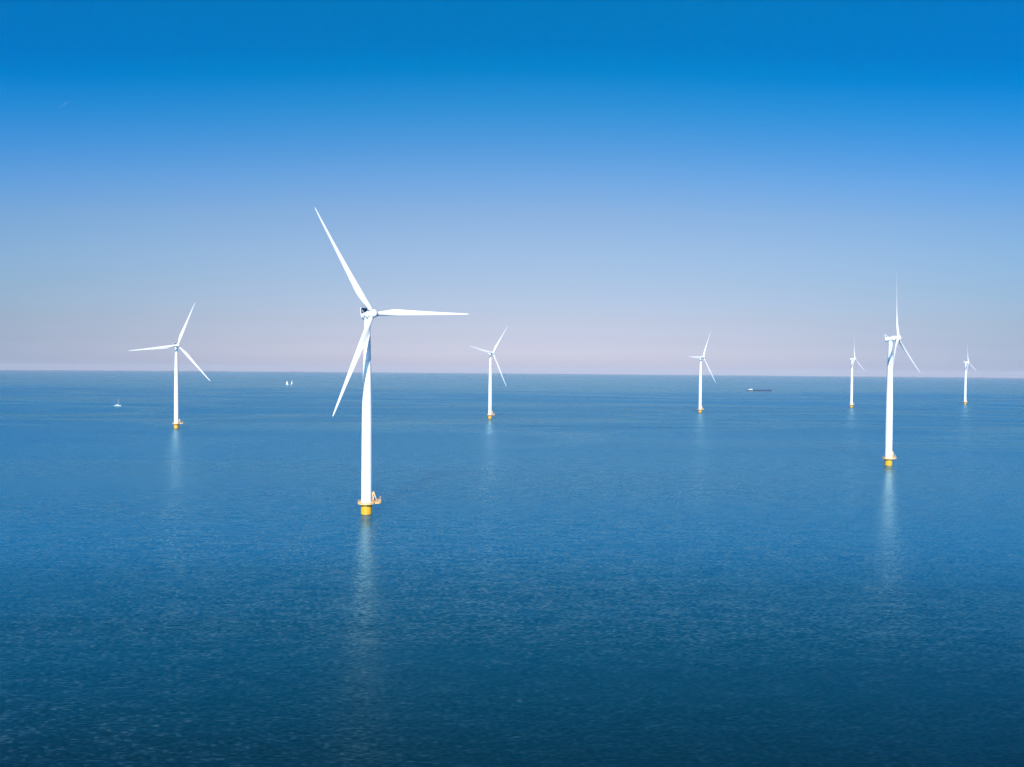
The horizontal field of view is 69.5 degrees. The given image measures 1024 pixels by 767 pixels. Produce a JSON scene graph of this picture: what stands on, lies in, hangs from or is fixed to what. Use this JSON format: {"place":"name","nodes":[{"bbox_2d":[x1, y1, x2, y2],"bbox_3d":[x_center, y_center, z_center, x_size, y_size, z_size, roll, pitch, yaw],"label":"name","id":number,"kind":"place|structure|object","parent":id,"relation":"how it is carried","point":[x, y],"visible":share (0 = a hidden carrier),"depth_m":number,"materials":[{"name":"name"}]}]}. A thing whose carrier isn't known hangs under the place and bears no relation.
{"place":"outdoors","nodes":[
{"label":"outdoors","id":0,"kind":"place"},
{"bbox_2d":[57,370,292,371],"bbox_3d":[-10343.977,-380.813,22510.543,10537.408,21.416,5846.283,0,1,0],"label":"horizon","id":1,"kind":"structure","parent":0,"point":[121,370],"depth_m":21709.61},
{"bbox_2d":[0,370,1023,766],"bbox_3d":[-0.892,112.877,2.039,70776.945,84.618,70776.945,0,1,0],"label":"water","id":2,"kind":"structure","parent":0,"point":[590,570],"depth_m":258.48,"materials":[{"name":"blue liquid"}]},
{"bbox_2d":[129,303,210,427],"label":"wind turbine","id":3,"kind":"object","parent":2,"relation":"in","point":[176,422],"visible":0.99,"depth_m":856.53,"materials":[{"name":"white metal"}]},
{"bbox_2d":[315,208,467,514],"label":"wind turbine","id":4,"kind":"object","parent":2,"relation":"in","point":[369,313],"visible":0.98,"depth_m":357.26,"materials":[{"name":"metal"}]},
{"bbox_2d":[471,326,507,418],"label":"wind turbine","id":5,"kind":"object","parent":2,"relation":"in","point":[490,411],"visible":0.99,"depth_m":1072.35,"materials":[{"name":"white metal"}]},
{"bbox_2d":[689,332,714,412],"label":"wind turbine","id":6,"kind":"object","parent":2,"relation":"in","point":[700,409],"visible":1,"depth_m":1276.79,"materials":[{"name":"white metal"}]},
{"bbox_2d":[747,389,771,390],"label":"cargo barge","id":7,"kind":"object","parent":2,"relation":"on","point":[757,390],"visible":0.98,"depth_m":2796.63,"materials":[{"name":"paint"}]},
{"bbox_2d":[849,348,861,406],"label":"wind turbine","id":8,"kind":"object","parent":2,"relation":"in","point":[851,404],"visible":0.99,"depth_m":1510.65,"materials":[{"name":"white metal"}]},
{"bbox_2d":[882,282,919,465],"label":"wind turbine","id":9,"kind":"object","parent":2,"relation":"in","point":[888,457],"visible":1,"depth_m":563.12,"materials":[{"name":"white metal"}]},
{"bbox_2d":[963,348,973,403],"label":"wind turbine","id":10,"kind":"object","parent":2,"relation":"in","point":[965,383],"visible":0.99,"depth_m":1712.91,"materials":[{"name":"white metal"}]},
{"bbox_2d":[0,0,1023,377],"label":"sky","id":11,"kind":"structure","parent":0,"point":[615,186],"materials":[{"name":"blue"}]},
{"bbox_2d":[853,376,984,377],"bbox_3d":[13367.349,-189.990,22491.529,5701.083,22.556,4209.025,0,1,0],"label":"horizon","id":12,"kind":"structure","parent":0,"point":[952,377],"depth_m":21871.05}
]}

